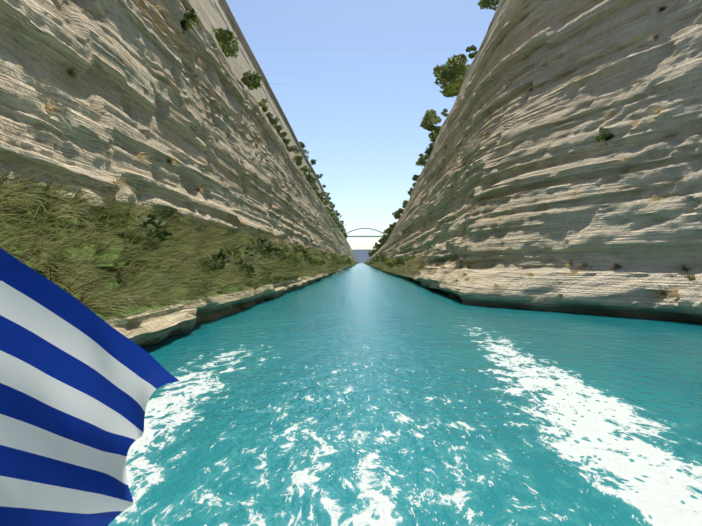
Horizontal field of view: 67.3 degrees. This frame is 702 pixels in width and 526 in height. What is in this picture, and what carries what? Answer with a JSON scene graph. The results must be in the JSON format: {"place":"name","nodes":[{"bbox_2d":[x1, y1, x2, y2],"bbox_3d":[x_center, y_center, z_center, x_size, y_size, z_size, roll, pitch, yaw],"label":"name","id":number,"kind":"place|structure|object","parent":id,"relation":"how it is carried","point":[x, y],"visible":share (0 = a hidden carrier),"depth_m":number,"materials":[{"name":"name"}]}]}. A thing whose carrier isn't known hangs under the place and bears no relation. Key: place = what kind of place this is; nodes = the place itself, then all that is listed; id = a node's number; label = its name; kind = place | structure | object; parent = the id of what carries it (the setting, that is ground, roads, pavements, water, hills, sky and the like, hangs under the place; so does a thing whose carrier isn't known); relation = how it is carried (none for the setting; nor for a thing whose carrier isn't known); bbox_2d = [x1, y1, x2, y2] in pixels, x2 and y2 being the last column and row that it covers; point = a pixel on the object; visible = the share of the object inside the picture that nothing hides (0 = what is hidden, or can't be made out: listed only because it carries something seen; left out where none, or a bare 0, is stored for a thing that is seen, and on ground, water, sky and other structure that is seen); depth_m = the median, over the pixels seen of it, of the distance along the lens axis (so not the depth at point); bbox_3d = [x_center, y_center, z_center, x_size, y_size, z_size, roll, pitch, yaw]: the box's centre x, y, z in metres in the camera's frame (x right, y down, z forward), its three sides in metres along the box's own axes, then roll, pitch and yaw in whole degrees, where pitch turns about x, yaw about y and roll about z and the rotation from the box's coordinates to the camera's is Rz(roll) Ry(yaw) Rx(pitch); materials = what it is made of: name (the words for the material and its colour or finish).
{"place":"outdoors","nodes":[
{"label":"outdoors","id":0,"kind":"place"},
{"bbox_2d":[0,248,178,525],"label":"flag","id":1,"kind":"object","parent":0,"point":[80,383],"visible":1,"depth_m":0.86,"materials":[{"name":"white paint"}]},
{"bbox_2d":[0,0,358,345],"bbox_3d":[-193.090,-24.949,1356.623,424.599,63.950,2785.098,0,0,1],"label":"cliff wall","id":2,"kind":"structure","parent":0,"point":[151,86],"depth_m":39.27,"materials":[{"name":"beige stone"}]},
{"bbox_2d":[0,152,264,345],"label":"bank grass","id":3,"kind":"structure","parent":2,"relation":"on","point":[135,290],"depth_m":23.85,"materials":[{"name":"green plant"}]},
{"bbox_2d":[116,211,171,251],"bbox_3d":[-12.017,-1.724,30.076,3.981,2.546,2.535,0,0,28],"label":"bank shrub","id":4,"kind":"object","parent":3,"relation":"on","point":[154,224],"visible":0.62,"depth_m":29.29,"materials":[{"name":"green plant"}]},
{"bbox_2d":[193,248,232,273],"bbox_3d":[-10.361,0.041,38.847,3.006,2.271,3.083,0,0,33],"label":"bank shrub","id":5,"kind":"object","parent":3,"relation":"on","point":[222,257],"visible":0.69,"depth_m":38.45,"materials":[{"name":"green plant"}]},
{"bbox_2d":[226,246,257,282],"bbox_3d":[-9.526,0.141,45.616,3.304,3.221,3.832,0,0,1],"label":"bank shrub","id":6,"kind":"object","parent":3,"relation":"on","point":[244,256],"visible":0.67,"depth_m":44.85,"materials":[{"name":"green plant"}]},
{"bbox_2d":[44,2,280,200],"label":"dry tufts","id":7,"kind":"object","parent":2,"relation":"on","point":[48,107],"visible":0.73,"depth_m":29.94,"materials":[{"name":"plant"}]},
{"bbox_2d":[180,8,198,30],"bbox_3d":[-18.338,-27.168,59.271,2.501,2.452,3.732,0,0,-32],"label":"bush","id":8,"kind":"object","parent":2,"relation":"on","point":[190,16],"visible":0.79,"depth_m":58.98,"materials":[{"name":"green plant"}]},
{"bbox_2d":[212,26,239,57],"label":"bush","id":9,"kind":"object","parent":2,"relation":"on","point":[228,44],"visible":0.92,"depth_m":89.07,"materials":[{"name":"green plant"}]},
{"bbox_2d":[241,70,262,89],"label":"bush","id":10,"kind":"object","parent":2,"relation":"on","point":[250,80],"visible":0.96,"depth_m":107.35,"materials":[{"name":"green plant"}]},
{"bbox_2d":[258,98,267,111],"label":"bush","id":11,"kind":"object","parent":2,"relation":"on","point":[263,105],"visible":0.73,"depth_m":122.24,"materials":[{"name":"green plant"}]},
{"bbox_2d":[203,215,327,304],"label":"bank grass","id":12,"kind":"structure","parent":2,"relation":"on","point":[302,269],"depth_m":57.88,"materials":[{"name":"green plant"}]},
{"bbox_2d":[243,236,276,260],"bbox_3d":[-10.595,-1.664,59.267,4.410,3.114,4.505,0,0,1],"label":"bank shrub","id":13,"kind":"object","parent":12,"relation":"on","point":[269,249],"visible":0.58,"depth_m":58.33,"materials":[{"name":"green plant"}]},
{"bbox_2d":[258,263,272,283],"bbox_3d":[-9.111,1.143,53.717,2.388,2.394,2.220,0,0,1],"label":"bank shrub","id":14,"kind":"object","parent":12,"relation":"on","point":[267,276],"visible":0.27,"depth_m":53.45,"materials":[{"name":"green plant"}]},
{"bbox_2d":[272,246,286,264],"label":"bank shrub","id":15,"kind":"object","parent":12,"relation":"on","point":[280,250],"visible":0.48,"depth_m":69.02,"materials":[{"name":"green plant"}]},
{"bbox_2d":[283,243,304,268],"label":"bank shrub","id":16,"kind":"object","parent":12,"relation":"on","point":[295,249],"visible":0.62,"depth_m":75.51,"materials":[{"name":"green plant"}]},
{"bbox_2d":[285,241,303,253],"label":"bank shrub","id":17,"kind":"object","parent":12,"relation":"on","point":[299,246],"visible":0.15,"depth_m":87.73,"materials":[{"name":"green plant"}]},
{"bbox_2d":[285,253,304,266],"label":"bank shrub","id":18,"kind":"object","parent":12,"relation":"on","point":[301,261],"visible":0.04,"depth_m":79.52,"materials":[{"name":"green plant"}]},
{"bbox_2d":[297,246,313,263],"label":"bank shrub","id":19,"kind":"object","parent":12,"relation":"on","point":[304,252],"visible":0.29,"depth_m":97.23,"materials":[{"name":"green plant"}]},
{"bbox_2d":[306,254,317,265],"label":"bank shrub","id":20,"kind":"object","parent":12,"relation":"on","point":[314,262],"visible":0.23,"depth_m":103.04,"materials":[{"name":"green plant"}]},
{"bbox_2d":[314,256,324,265],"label":"bank shrub","id":21,"kind":"object","parent":12,"relation":"on","point":[320,261],"visible":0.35,"depth_m":116.16,"materials":[{"name":"green plant"}]},
{"bbox_2d":[266,112,279,127],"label":"bush","id":22,"kind":"object","parent":2,"relation":"on","point":[274,121],"visible":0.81,"depth_m":134.26,"materials":[{"name":"green plant"}]},
{"bbox_2d":[274,125,282,135],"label":"bush","id":23,"kind":"object","parent":2,"relation":"on","point":[278,128],"visible":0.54,"depth_m":144.43,"materials":[{"name":"green plant"}]},
{"bbox_2d":[280,132,290,144],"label":"bush","id":24,"kind":"object","parent":2,"relation":"on","point":[282,137],"visible":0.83,"depth_m":156.92,"materials":[{"name":"green plant"}]},
{"bbox_2d":[285,144,297,151],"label":"bush","id":25,"kind":"object","parent":2,"relation":"on","point":[292,148],"visible":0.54,"depth_m":170.47,"materials":[{"name":"green plant"}]},
{"bbox_2d":[293,150,302,161],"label":"bush","id":26,"kind":"object","parent":2,"relation":"on","point":[298,158],"visible":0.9,"depth_m":184.71,"materials":[{"name":"green plant"}]},
{"bbox_2d":[300,166,308,171],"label":"bush","id":27,"kind":"object","parent":2,"relation":"on","point":[304,169],"visible":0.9,"depth_m":207.87,"materials":[{"name":"green plant"}]},
{"bbox_2d":[303,168,312,178],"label":"bush","id":28,"kind":"object","parent":2,"relation":"on","point":[309,176],"visible":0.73,"depth_m":224.12,"materials":[{"name":"green plant"}]},
{"bbox_2d":[309,179,316,186],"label":"bush","id":29,"kind":"object","parent":2,"relation":"on","point":[312,184],"visible":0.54,"depth_m":249.38,"materials":[{"name":"green plant"}]},
{"bbox_2d":[318,191,325,198],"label":"bush","id":30,"kind":"object","parent":2,"relation":"on","point":[323,194],"visible":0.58,"depth_m":296.79,"materials":[{"name":"green plant"}]},
{"bbox_2d":[306,245,352,275],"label":"bank grass","id":31,"kind":"structure","parent":2,"relation":"on","point":[331,268],"depth_m":148.40,"materials":[{"name":"green plant"}]},
{"bbox_2d":[326,255,337,268],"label":"bank shrub","id":32,"kind":"object","parent":31,"relation":"on","point":[336,265],"visible":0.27,"depth_m":156.45,"materials":[{"name":"green plant"}]},
{"bbox_2d":[330,252,336,262],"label":"bank shrub","id":33,"kind":"object","parent":31,"relation":"on","point":[334,255],"visible":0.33,"depth_m":182.44,"materials":[{"name":"green plant"}]},
{"bbox_2d":[346,228,386,236],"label":"arch bridge","id":34,"kind":"structure","parent":2,"relation":"on","point":[348,235],"depth_m":905.85,"materials":[{"name":"metal"}]},
{"bbox_2d":[226,0,496,249],"label":"sky","id":35,"kind":"structure","parent":0,"point":[357,87],"materials":[{"name":"blue"}]},
{"bbox_2d":[352,249,371,262],"bbox_3d":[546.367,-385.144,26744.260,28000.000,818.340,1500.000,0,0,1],"label":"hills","id":36,"kind":"structure","parent":0,"point":[361,255],"depth_m":26928.77,"materials":[{"name":"blue"}]},
{"bbox_2d":[108,263,701,525],"bbox_3d":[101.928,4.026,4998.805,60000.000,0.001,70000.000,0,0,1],"label":"sea water","id":37,"kind":"structure","parent":0,"point":[361,394],"depth_m":13.74,"materials":[{"name":"teal liquid"}]},
{"bbox_2d":[364,0,701,322],"bbox_3d":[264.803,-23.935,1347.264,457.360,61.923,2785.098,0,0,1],"label":"cliff wall","id":38,"kind":"structure","parent":0,"point":[528,163],"depth_m":51.83,"materials":[{"name":"beige stone"}]},
{"bbox_2d":[371,254,380,261],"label":"bank shrub","id":39,"kind":"object","parent":38,"relation":"on","point":[376,257],"visible":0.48,"depth_m":306.59,"materials":[{"name":"green plant"}]},
{"bbox_2d":[369,259,386,273],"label":"bank grass","id":40,"kind":"structure","parent":38,"relation":"on","point":[380,266],"depth_m":254.60,"materials":[{"name":"green plant"}]},
{"bbox_2d":[385,258,396,267],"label":"bank shrub","id":41,"kind":"object","parent":38,"relation":"on","point":[389,263],"visible":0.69,"depth_m":165.99,"materials":[{"name":"green plant"}]},
{"bbox_2d":[389,222,395,229],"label":"bush","id":42,"kind":"object","parent":38,"relation":"on","point":[391,226],"visible":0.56,"depth_m":303.75,"materials":[{"name":"green plant"}]},
{"bbox_2d":[394,212,400,218],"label":"bush","id":43,"kind":"object","parent":38,"relation":"on","point":[397,215],"visible":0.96,"depth_m":267.36,"materials":[{"name":"green plant"}]},
{"bbox_2d":[395,258,406,264],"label":"bank shrub","id":44,"kind":"object","parent":38,"relation":"on","point":[400,261],"visible":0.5,"depth_m":125.78,"materials":[{"name":"green plant"}]},
{"bbox_2d":[383,255,424,277],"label":"bank grass","id":45,"kind":"structure","parent":38,"relation":"on","point":[415,267],"depth_m":114.55,"materials":[{"name":"green plant"}]},
{"bbox_2d":[405,255,416,266],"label":"bank shrub","id":46,"kind":"object","parent":38,"relation":"on","point":[407,258],"visible":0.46,"depth_m":118.10,"materials":[{"name":"green plant"}]},
{"bbox_2d":[407,182,415,194],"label":"bush","id":47,"kind":"object","parent":38,"relation":"on","point":[413,185],"visible":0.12,"depth_m":222.13,"materials":[{"name":"green plant"}]},
{"bbox_2d":[412,175,418,181],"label":"bush","id":48,"kind":"object","parent":38,"relation":"on","point":[414,177],"visible":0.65,"depth_m":203.73,"materials":[{"name":"green plant"}]},
{"bbox_2d":[418,153,428,165],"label":"pine","id":49,"kind":"object","parent":38,"relation":"on","point":[422,158],"visible":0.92,"depth_m":184.66,"materials":[{"name":"green plant"}]},
{"bbox_2d":[424,142,433,156],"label":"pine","id":50,"kind":"object","parent":38,"relation":"on","point":[427,152],"visible":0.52,"depth_m":176.00,"materials":[{"name":"green plant"}]},
{"bbox_2d":[420,109,441,141],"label":"pine","id":51,"kind":"object","parent":38,"relation":"on","point":[430,118],"visible":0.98,"depth_m":164.00,"materials":[{"name":"green plant"}]},
{"bbox_2d":[399,113,475,259],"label":"dry tufts","id":52,"kind":"object","parent":38,"relation":"on","point":[432,250],"visible":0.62,"depth_m":124.93,"materials":[{"name":"plant"}]},
{"bbox_2d":[441,109,447,116],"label":"bush","id":53,"kind":"object","parent":38,"relation":"on","point":[444,112],"visible":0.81,"depth_m":149.13,"materials":[{"name":"green plant"}]},
{"bbox_2d":[433,54,469,97],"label":"pine","id":54,"kind":"object","parent":38,"relation":"on","point":[450,77],"visible":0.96,"depth_m":134.47,"materials":[{"name":"green plant"}]},
{"bbox_2d":[466,45,477,58],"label":"bush","id":55,"kind":"object","parent":38,"relation":"on","point":[471,48],"visible":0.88,"depth_m":118.88,"materials":[{"name":"green plant"}]},
{"bbox_2d":[477,0,499,10],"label":"tree","id":56,"kind":"object","parent":38,"relation":"on","point":[484,4],"visible":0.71,"depth_m":104.31,"materials":[{"name":"green plant"}]},
{"bbox_2d":[405,258,680,298],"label":"shrubs","id":57,"kind":"object","parent":38,"relation":"on","point":[675,293],"visible":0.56,"depth_m":53.30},
{"bbox_2d":[453,4,701,280],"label":"dry tufts","id":58,"kind":"object","parent":38,"relation":"on","point":[608,113],"visible":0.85,"depth_m":48.30,"materials":[{"name":"beige plant"}]},
{"bbox_2d":[596,127,613,142],"bbox_3d":[23.612,-11.859,49.145,1.299,1.606,1.701,0,0,1],"label":"bush","id":59,"kind":"object","parent":38,"relation":"on","point":[601,136],"visible":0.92,"depth_m":48.76,"materials":[{"name":"green plant"}]},
{"bbox_2d":[645,263,695,296],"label":"green tufts","id":60,"kind":"object","parent":38,"relation":"on","point":[691,277],"visible":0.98,"depth_m":37.03,"materials":[{"name":"green plant"}]}
]}

